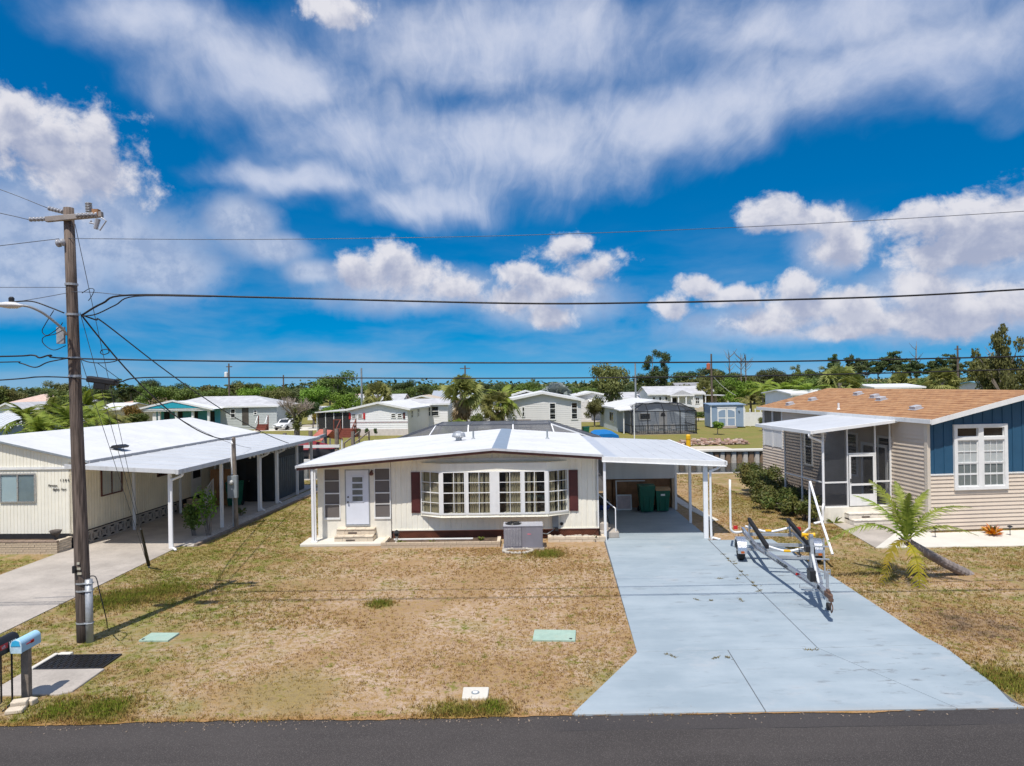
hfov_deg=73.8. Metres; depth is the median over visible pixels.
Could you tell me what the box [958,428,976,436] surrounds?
window
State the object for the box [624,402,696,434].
screened lanai
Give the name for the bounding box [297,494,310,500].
edging timber
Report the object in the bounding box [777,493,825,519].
hedge shrub
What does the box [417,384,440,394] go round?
tree
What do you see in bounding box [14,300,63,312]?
overhead cable
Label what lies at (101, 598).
ground wire
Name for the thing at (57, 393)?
tree
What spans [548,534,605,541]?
flower bed
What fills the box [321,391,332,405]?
tree
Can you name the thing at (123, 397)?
tree
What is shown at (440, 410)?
house
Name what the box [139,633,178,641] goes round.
utility cover
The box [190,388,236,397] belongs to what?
tree
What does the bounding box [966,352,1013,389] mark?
tree
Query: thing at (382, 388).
tree
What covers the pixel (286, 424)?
parked car
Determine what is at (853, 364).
tree
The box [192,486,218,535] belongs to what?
leafy shrub
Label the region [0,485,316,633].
concrete driveway
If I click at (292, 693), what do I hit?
lawn ground
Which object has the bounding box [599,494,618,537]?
side steps
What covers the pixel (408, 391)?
tree
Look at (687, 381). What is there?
tree
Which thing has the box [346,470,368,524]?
door
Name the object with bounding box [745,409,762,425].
vinyl fence
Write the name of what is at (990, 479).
window
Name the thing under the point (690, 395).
house
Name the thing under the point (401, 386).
tree
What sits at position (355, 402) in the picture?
tree
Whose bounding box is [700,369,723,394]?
tree
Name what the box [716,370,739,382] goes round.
tree
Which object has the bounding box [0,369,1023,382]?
overhead cable
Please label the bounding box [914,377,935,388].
tree
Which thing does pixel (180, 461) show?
carport
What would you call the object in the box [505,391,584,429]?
house
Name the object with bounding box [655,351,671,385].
tree
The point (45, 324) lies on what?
cable loop
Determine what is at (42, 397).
house
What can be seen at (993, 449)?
window
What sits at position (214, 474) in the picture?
wooden gate
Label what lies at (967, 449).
window
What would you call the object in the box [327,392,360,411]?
tree
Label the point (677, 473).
seawall
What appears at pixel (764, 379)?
tree
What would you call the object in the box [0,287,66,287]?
bare wire
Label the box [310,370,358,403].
tree
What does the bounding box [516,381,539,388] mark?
tree
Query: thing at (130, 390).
tree
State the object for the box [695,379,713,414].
palm tree
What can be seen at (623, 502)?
screen door
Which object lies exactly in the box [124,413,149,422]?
tree
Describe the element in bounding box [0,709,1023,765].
road
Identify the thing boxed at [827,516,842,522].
fern
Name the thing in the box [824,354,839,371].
tree
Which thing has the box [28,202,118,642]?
utility pole
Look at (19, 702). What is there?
concrete block
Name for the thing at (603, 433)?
boat canopy
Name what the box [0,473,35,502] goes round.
window
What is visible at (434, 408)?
window
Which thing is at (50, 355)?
overhead cable
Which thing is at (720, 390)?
tree
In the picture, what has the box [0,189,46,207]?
bare wire
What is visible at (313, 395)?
tree
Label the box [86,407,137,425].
palm tree
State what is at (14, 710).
concrete block
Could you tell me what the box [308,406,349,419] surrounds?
house
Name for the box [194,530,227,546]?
edging timber
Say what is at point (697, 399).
window
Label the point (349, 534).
porch steps
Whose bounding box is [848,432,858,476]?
window
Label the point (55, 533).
garden urn
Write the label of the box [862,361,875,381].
tree
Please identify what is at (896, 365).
tree
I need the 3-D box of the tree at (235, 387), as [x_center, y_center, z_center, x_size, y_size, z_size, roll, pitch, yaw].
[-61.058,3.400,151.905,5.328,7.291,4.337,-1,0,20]
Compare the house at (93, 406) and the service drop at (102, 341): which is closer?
the service drop at (102, 341)
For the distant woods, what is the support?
on the ground at (752, 436)
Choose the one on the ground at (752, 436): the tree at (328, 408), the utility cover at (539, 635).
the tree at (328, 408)
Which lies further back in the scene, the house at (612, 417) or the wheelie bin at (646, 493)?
the house at (612, 417)
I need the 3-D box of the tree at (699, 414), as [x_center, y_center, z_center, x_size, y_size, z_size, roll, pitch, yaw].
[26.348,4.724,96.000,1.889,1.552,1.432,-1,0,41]
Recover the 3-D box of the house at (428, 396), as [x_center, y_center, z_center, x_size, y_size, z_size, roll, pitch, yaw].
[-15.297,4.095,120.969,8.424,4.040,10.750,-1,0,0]
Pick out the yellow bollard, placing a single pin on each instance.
(688, 439)
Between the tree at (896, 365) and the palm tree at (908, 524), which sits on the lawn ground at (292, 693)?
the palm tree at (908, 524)
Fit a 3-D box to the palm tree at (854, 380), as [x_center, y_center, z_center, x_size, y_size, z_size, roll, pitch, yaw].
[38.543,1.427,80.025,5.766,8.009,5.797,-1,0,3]
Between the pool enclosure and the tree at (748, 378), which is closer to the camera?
the pool enclosure
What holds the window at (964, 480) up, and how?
in the manufactured home at (958, 447)
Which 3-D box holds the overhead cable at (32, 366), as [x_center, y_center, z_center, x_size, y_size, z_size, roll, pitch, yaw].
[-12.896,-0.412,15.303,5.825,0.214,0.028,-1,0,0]
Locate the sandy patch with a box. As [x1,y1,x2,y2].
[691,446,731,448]
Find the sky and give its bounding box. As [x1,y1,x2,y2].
[0,0,1023,389]
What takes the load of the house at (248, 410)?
on the ground at (752, 436)
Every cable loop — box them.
[42,310,62,335]
[42,330,65,349]
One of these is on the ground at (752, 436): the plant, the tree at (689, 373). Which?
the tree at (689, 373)
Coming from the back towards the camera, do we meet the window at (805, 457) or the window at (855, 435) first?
the window at (805, 457)
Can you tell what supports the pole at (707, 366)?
on the ground at (752, 436)
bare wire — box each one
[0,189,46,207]
[0,238,58,245]
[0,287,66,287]
[70,211,1023,239]
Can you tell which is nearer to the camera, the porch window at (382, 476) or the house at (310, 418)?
the porch window at (382, 476)
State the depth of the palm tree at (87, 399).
71.89 m
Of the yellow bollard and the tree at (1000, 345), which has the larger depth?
the tree at (1000, 345)
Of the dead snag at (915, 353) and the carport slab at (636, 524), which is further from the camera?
the dead snag at (915, 353)
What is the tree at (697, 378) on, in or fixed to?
on the ground at (752, 436)
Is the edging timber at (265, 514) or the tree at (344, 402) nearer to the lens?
the edging timber at (265, 514)
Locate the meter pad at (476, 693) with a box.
[462,687,488,699]
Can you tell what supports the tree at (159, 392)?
on the ground at (752, 436)
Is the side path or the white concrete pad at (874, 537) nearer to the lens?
the white concrete pad at (874, 537)
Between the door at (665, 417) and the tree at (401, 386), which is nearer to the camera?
the door at (665, 417)
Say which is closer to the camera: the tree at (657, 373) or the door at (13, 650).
the door at (13, 650)
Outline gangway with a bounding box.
[343,431,369,447]
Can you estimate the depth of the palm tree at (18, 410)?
54.50 m
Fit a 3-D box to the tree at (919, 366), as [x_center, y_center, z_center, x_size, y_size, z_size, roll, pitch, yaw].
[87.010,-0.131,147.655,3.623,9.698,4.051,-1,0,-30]
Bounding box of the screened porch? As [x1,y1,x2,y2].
[755,415,897,524]
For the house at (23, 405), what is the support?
on the ground at (752, 436)
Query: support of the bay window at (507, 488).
in the mobile home at (485, 483)
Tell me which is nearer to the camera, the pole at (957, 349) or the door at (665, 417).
the door at (665, 417)
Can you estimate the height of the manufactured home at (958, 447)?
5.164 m
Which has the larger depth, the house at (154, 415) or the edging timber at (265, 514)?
the house at (154, 415)
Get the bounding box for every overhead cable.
[0,354,1023,363]
[0,358,67,367]
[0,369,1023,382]
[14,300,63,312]
[80,359,119,362]
[81,288,1023,315]
[81,295,210,316]
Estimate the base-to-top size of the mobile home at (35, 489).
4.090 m
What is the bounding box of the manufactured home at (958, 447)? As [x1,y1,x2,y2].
[756,388,1023,531]
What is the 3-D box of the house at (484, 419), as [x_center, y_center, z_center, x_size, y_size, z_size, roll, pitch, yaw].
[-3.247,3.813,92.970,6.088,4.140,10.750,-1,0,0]
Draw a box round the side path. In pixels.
[677,497,717,520]
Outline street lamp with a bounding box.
[0,297,67,343]
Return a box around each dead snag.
[724,349,736,401]
[734,353,745,381]
[742,354,752,405]
[909,341,922,379]
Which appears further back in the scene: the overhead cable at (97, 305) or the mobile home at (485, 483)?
the mobile home at (485, 483)
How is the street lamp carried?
attached to the utility pole at (84, 589)
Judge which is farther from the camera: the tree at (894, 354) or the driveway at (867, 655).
the tree at (894, 354)
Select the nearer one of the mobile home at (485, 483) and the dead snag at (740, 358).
the mobile home at (485, 483)
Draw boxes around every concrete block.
[5,705,25,714]
[10,697,29,707]
[28,697,37,705]
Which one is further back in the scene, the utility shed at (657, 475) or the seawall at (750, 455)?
the seawall at (750, 455)
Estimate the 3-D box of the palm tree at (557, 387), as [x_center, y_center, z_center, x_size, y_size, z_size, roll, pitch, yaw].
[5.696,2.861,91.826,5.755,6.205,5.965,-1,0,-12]
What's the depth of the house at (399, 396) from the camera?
114.83 m
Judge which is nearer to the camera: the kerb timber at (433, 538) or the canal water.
the kerb timber at (433, 538)
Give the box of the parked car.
[273,418,300,429]
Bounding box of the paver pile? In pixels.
[678,438,749,445]
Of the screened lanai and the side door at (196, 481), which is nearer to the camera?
the side door at (196, 481)
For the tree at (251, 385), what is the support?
on the ground at (752, 436)
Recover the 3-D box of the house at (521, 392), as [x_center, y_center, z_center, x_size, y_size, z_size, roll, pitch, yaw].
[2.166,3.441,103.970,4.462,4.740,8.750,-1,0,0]
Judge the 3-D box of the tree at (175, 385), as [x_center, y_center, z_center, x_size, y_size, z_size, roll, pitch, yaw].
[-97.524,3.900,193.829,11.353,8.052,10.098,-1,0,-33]
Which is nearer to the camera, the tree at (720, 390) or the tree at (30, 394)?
the tree at (720, 390)
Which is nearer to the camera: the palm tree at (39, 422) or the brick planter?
the brick planter
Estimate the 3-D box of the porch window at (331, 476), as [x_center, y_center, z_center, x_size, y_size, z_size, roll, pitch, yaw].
[-6.661,4.107,25.247,0.610,1.890,0.105,-1,0,1]
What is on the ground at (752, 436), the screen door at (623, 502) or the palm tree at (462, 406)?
the palm tree at (462, 406)
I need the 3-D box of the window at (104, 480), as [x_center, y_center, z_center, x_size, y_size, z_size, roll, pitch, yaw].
[-15.758,3.820,26.839,0.060,1.100,1.300,-1,0,3]
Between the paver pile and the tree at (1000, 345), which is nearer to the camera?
the paver pile
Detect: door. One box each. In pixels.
[10,640,21,653]
[191,469,201,495]
[242,408,248,424]
[246,461,263,500]
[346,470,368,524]
[615,480,644,509]
[659,412,666,424]
[717,408,726,425]
[727,408,735,425]
[849,454,875,505]
[863,445,872,493]
[876,447,885,502]
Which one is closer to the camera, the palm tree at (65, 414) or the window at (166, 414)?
the palm tree at (65, 414)
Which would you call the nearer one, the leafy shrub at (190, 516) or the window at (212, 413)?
the leafy shrub at (190, 516)
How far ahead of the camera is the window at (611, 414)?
81.72 m
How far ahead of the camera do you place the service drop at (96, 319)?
19.75 m
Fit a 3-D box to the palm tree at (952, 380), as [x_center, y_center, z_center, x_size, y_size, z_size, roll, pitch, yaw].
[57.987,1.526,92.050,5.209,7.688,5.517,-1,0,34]
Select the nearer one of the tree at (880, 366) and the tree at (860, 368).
the tree at (860, 368)
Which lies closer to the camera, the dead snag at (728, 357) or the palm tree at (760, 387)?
the palm tree at (760, 387)
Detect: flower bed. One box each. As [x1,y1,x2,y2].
[381,536,500,547]
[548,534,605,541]
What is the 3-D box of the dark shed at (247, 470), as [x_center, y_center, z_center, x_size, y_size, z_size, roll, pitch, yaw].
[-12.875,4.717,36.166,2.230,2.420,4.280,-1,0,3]
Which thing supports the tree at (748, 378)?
on the ground at (752, 436)
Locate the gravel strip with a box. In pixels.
[180,488,317,546]
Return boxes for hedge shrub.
[733,462,789,487]
[739,462,783,490]
[749,475,793,494]
[750,484,787,506]
[761,485,811,513]
[763,486,800,505]
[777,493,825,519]
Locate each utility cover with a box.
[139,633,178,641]
[533,629,575,641]
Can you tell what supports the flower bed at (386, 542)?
on the lawn ground at (292, 693)
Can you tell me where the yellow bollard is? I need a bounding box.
[686,434,690,446]
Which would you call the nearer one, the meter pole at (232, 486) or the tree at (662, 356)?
the meter pole at (232, 486)
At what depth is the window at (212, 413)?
93.85 m
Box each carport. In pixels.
[64,433,319,550]
[582,436,726,540]
[703,394,728,411]
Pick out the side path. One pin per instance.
(681, 502)
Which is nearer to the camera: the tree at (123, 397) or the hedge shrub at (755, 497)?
the hedge shrub at (755, 497)
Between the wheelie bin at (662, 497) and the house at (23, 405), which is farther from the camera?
the house at (23, 405)
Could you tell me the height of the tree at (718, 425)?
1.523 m
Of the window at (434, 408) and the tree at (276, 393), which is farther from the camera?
the tree at (276, 393)
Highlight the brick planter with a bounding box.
[0,536,72,553]
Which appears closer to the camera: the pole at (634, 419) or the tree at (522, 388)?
the pole at (634, 419)
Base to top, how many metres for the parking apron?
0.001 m
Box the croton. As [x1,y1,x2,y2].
[981,523,1002,534]
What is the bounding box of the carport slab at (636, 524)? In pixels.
[599,507,709,539]
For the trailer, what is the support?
on the driveway at (867, 655)
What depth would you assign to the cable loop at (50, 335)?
15.25 m
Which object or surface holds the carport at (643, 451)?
on the carport slab at (636, 524)
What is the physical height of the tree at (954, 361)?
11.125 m
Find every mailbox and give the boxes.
[0,632,19,711]
[10,630,40,697]
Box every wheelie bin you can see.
[225,480,243,505]
[582,426,589,431]
[637,483,655,511]
[654,486,670,510]
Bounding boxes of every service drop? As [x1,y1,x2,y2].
[82,316,232,439]
[84,316,287,442]
[98,363,247,447]
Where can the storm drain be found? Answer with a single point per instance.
(57, 674)
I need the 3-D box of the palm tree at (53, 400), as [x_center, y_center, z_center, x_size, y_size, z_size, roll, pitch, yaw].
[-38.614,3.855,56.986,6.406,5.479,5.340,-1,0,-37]
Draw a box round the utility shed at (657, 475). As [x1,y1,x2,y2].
[598,459,674,508]
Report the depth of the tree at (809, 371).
163.47 m
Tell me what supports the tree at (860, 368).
on the ground at (752, 436)
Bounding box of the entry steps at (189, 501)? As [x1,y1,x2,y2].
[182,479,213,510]
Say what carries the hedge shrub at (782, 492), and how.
on the lawn ground at (292, 693)
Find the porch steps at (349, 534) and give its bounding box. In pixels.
[334,527,376,541]
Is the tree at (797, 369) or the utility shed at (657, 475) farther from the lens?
the tree at (797, 369)
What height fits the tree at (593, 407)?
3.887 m
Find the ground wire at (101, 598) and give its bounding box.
[89,575,107,626]
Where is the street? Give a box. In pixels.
[300,418,704,426]
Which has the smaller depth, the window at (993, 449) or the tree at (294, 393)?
the window at (993, 449)
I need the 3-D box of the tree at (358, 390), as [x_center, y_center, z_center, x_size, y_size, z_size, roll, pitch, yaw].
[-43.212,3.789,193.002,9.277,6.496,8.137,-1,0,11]
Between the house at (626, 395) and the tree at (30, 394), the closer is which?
the house at (626, 395)
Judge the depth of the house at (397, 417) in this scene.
78.77 m
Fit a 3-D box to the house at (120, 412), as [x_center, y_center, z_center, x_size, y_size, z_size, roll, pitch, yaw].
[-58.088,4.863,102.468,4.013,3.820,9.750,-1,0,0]
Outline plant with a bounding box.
[238,508,246,515]
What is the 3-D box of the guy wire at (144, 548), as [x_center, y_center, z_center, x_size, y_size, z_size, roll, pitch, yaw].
[-10.778,1.192,18.702,0.110,9.614,6.602,-1,0,-16]
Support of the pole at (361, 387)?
on the ground at (752, 436)
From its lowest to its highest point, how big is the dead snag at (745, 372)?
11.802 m
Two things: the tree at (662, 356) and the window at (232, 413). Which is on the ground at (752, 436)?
the tree at (662, 356)
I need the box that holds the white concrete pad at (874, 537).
[833,522,1023,547]
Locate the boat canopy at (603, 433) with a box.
[591,429,618,437]
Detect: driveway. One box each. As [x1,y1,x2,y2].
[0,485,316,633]
[573,539,1023,715]
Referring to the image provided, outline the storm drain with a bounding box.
[2,652,121,696]
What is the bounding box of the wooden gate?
[210,469,230,504]
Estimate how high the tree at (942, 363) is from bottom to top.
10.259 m
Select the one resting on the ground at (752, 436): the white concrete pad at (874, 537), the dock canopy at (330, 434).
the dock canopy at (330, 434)
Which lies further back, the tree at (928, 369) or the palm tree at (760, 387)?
the tree at (928, 369)
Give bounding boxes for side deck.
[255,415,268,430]
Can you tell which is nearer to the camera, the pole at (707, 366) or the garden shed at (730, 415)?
the garden shed at (730, 415)
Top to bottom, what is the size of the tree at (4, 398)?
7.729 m
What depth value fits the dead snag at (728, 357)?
149.95 m
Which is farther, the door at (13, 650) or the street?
the street
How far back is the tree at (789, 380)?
160.55 m
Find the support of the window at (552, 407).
in the house at (554, 407)
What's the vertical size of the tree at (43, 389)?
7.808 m
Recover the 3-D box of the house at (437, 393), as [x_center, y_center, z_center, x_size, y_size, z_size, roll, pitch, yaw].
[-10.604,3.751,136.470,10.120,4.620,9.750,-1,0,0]
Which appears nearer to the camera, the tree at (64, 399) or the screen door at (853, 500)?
the screen door at (853, 500)
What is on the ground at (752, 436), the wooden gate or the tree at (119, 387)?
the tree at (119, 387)
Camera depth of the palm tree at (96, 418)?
57.91 m
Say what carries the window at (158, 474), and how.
in the mobile home at (35, 489)
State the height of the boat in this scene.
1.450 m
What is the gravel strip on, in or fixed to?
on the lawn ground at (292, 693)
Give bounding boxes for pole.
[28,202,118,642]
[224,363,231,395]
[227,437,238,528]
[360,368,362,404]
[633,404,634,437]
[634,363,636,397]
[706,354,712,402]
[954,346,960,388]
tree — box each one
[0,387,10,403]
[0,388,27,404]
[0,401,57,434]
[2,411,67,433]
[6,396,92,434]
[15,390,36,398]
[21,388,52,395]
[34,387,54,391]
[41,403,108,429]
[42,380,68,391]
[42,390,83,400]
[45,393,91,408]
[58,400,124,427]
[59,389,120,428]
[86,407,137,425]
[89,385,118,401]
[109,379,126,402]
[116,389,138,401]
[121,405,143,417]
[122,385,136,400]
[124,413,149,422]
[133,383,171,404]
[134,379,160,393]
[151,399,165,404]
[156,382,189,388]
[163,386,207,400]
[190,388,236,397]
[199,385,214,391]
[224,382,244,393]
[231,380,262,395]
[236,384,278,396]
[260,388,290,399]
[277,396,314,435]
[288,387,309,398]
[297,384,330,424]
[305,402,320,427]
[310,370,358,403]
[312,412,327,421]
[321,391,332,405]
[322,407,339,412]
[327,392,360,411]
[349,385,368,393]
[351,400,363,406]
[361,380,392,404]
[390,379,417,394]
[391,387,416,397]
[410,385,436,396]
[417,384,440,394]
[438,373,485,420]
[469,413,482,420]
[475,384,523,420]
[478,390,518,420]
[480,383,493,394]
[489,386,511,392]
[510,385,544,391]
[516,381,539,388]
[540,381,571,395]
[570,388,602,393]
[580,380,607,393]
[583,398,604,426]
[588,363,630,409]
[623,384,642,391]
[631,370,669,387]
[641,349,669,385]
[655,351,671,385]
[668,379,693,385]
[670,369,706,382]
[690,375,707,381]
[692,367,725,382]
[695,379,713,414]
[697,411,704,420]
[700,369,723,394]
[709,379,737,402]
[712,421,723,434]
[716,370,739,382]
[722,377,757,403]
[732,390,764,411]
[735,373,756,382]
[738,378,771,402]
[752,367,787,397]
[754,370,763,400]
[757,376,810,395]
[776,373,800,388]
[786,380,832,389]
[790,365,800,372]
[790,369,815,384]
[798,377,842,388]
[805,370,824,380]
[817,361,866,389]
[819,480,977,588]
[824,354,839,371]
[843,354,860,384]
[856,361,867,378]
[861,382,887,383]
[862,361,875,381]
[869,360,892,383]
[879,351,901,373]
[884,356,910,371]
[886,370,917,383]
[900,360,919,378]
[907,360,925,379]
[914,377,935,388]
[920,366,961,388]
[922,364,933,374]
[927,356,952,368]
[941,353,960,368]
[945,377,978,382]
[948,361,970,377]
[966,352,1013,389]
[971,323,1023,389]
[1001,361,1023,389]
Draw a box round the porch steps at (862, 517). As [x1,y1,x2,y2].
[845,511,892,524]
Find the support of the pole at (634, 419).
on the ground at (752, 436)
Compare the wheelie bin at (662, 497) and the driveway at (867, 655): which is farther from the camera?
the wheelie bin at (662, 497)
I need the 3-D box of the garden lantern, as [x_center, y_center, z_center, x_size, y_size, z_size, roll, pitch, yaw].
[-4.144,5.511,24.498,0.240,0.460,0.240,-1,0,-23]
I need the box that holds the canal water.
[304,462,762,478]
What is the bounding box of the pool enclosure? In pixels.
[398,420,602,491]
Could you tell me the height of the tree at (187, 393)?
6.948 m
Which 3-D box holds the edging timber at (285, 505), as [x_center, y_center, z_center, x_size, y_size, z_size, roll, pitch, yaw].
[-10.797,5.884,32.754,0.120,0.130,2.300,-1,0,5]
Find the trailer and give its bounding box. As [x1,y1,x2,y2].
[729,479,833,612]
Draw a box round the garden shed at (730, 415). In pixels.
[703,402,745,427]
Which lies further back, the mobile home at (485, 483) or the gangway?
the gangway
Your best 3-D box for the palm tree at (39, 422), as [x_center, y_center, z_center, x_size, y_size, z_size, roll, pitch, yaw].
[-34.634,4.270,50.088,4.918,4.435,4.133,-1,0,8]
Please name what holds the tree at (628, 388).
on the ground at (752, 436)
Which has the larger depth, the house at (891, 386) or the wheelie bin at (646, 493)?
the house at (891, 386)
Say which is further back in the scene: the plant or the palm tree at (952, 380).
the palm tree at (952, 380)
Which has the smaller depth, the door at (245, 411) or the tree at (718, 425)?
the tree at (718, 425)
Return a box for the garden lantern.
[393,530,399,541]
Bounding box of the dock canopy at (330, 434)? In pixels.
[313,429,342,448]
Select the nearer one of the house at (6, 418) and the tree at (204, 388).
the house at (6, 418)
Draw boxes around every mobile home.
[0,417,259,547]
[295,429,603,546]
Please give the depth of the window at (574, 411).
69.78 m
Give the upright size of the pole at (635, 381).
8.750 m
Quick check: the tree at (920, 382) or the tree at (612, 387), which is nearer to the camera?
the tree at (612, 387)
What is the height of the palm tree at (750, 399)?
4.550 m
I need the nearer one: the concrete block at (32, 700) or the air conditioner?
the concrete block at (32, 700)
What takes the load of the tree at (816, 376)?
on the ground at (752, 436)
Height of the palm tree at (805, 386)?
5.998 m
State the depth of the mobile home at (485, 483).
25.18 m
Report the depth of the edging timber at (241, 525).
28.11 m
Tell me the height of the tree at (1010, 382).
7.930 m
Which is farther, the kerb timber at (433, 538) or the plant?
the plant
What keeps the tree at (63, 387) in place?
on the ground at (752, 436)
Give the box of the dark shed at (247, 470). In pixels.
[236,445,303,500]
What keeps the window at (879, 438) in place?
in the manufactured home at (958, 447)
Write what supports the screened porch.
on the lawn ground at (292, 693)
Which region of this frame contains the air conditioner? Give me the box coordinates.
[502,521,543,549]
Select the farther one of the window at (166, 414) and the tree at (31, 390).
the tree at (31, 390)
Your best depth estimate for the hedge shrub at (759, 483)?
31.77 m
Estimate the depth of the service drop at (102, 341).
18.50 m
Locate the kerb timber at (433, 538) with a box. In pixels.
[394,538,472,539]
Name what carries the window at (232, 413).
in the house at (248, 410)
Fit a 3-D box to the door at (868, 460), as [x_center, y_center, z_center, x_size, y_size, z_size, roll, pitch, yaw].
[14.986,3.751,28.618,0.045,2.220,0.670,-1,0,-5]
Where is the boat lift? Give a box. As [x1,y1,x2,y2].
[283,428,354,478]
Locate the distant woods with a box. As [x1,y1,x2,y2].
[6,375,1017,404]
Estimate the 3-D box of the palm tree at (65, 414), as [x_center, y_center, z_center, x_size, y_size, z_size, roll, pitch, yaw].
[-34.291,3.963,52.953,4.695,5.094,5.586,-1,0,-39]
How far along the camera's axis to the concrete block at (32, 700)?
12.39 m
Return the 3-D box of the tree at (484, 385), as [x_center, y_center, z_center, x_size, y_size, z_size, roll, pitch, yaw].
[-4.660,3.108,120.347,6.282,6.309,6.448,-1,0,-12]
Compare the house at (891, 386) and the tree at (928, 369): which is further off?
the tree at (928, 369)
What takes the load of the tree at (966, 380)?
on the ground at (752, 436)
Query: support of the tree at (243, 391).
on the ground at (752, 436)
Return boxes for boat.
[300,441,334,458]
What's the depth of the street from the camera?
101.45 m
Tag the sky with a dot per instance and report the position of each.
(303, 123)
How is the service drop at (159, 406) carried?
attached to the meter pole at (232, 486)
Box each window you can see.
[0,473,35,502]
[100,470,122,496]
[157,473,167,476]
[164,412,169,419]
[210,411,214,421]
[230,409,235,417]
[323,468,340,519]
[374,467,390,518]
[420,461,568,517]
[431,406,438,415]
[549,403,555,419]
[571,402,577,419]
[609,411,613,421]
[695,397,699,403]
[804,434,813,466]
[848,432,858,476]
[877,435,891,484]
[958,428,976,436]
[958,440,977,462]
[958,463,977,486]
[984,427,1002,435]
[984,439,1003,462]
[984,462,1003,485]
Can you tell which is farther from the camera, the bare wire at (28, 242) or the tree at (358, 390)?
the tree at (358, 390)
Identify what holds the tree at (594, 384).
on the ground at (752, 436)
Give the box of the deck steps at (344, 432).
[333,419,358,437]
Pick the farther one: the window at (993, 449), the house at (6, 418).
the house at (6, 418)
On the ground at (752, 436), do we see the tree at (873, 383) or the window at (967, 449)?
the tree at (873, 383)
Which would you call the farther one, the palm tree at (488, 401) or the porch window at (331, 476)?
the palm tree at (488, 401)
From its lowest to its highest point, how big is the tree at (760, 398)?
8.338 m
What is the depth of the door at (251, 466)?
34.08 m
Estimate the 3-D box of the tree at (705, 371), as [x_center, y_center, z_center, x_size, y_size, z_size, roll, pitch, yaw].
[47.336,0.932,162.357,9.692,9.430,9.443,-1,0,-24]
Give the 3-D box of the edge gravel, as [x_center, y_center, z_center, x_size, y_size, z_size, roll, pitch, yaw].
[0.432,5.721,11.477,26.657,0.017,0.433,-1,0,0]
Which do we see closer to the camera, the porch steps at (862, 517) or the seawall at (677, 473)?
the porch steps at (862, 517)
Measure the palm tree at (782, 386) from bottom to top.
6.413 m
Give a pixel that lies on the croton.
(988, 529)
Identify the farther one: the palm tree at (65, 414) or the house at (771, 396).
the house at (771, 396)
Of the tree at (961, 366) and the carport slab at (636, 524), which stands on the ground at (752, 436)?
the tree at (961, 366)
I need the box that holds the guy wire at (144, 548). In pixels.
[75,225,149,567]
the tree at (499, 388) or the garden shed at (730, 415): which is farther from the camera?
the tree at (499, 388)
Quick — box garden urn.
[49,529,61,539]
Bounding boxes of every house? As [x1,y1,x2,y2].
[0,401,47,412]
[0,413,62,434]
[9,394,47,402]
[83,400,109,420]
[92,402,152,423]
[140,396,298,429]
[152,411,155,420]
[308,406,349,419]
[315,399,431,435]
[358,394,409,400]
[409,394,443,398]
[411,398,452,425]
[432,390,473,409]
[468,399,500,420]
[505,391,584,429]
[511,390,531,395]
[570,391,615,419]
[600,398,698,433]
[618,392,639,399]
[637,386,705,414]
[671,382,713,390]
[761,389,821,404]
[859,383,925,388]
[956,381,980,389]
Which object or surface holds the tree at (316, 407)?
on the ground at (752, 436)
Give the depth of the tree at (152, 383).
193.94 m
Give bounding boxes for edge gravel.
[4,711,1017,733]
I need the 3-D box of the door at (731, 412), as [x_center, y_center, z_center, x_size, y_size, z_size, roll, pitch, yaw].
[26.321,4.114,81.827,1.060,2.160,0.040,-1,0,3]
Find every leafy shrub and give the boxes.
[181,504,200,535]
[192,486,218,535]
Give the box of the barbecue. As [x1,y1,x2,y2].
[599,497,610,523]
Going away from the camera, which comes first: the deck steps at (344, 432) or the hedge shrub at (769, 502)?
the hedge shrub at (769, 502)
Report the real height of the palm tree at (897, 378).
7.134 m
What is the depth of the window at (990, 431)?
25.28 m
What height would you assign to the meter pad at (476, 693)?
0.168 m
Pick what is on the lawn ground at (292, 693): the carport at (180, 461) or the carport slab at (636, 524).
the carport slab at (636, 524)
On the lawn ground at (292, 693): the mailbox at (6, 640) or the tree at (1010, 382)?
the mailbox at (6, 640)
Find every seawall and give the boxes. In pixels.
[304,472,739,479]
[314,448,762,469]
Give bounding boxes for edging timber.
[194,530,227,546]
[227,519,254,532]
[253,509,277,520]
[276,500,297,510]
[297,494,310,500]
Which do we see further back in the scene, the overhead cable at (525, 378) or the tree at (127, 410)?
the tree at (127, 410)
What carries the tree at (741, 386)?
on the ground at (752, 436)
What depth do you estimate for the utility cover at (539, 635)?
15.27 m
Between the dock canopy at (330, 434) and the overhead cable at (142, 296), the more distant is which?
the dock canopy at (330, 434)
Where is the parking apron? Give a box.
[254,427,318,430]
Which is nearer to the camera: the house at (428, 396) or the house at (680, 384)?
the house at (428, 396)
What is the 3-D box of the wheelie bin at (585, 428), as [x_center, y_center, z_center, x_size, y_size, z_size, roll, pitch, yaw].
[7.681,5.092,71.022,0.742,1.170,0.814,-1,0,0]
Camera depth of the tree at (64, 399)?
98.61 m
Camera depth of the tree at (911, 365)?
130.01 m
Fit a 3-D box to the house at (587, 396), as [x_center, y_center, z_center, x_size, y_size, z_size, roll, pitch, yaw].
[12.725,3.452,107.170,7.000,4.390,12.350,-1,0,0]
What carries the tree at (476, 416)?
on the ground at (752, 436)
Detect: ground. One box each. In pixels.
[0,473,1023,725]
[69,377,966,449]

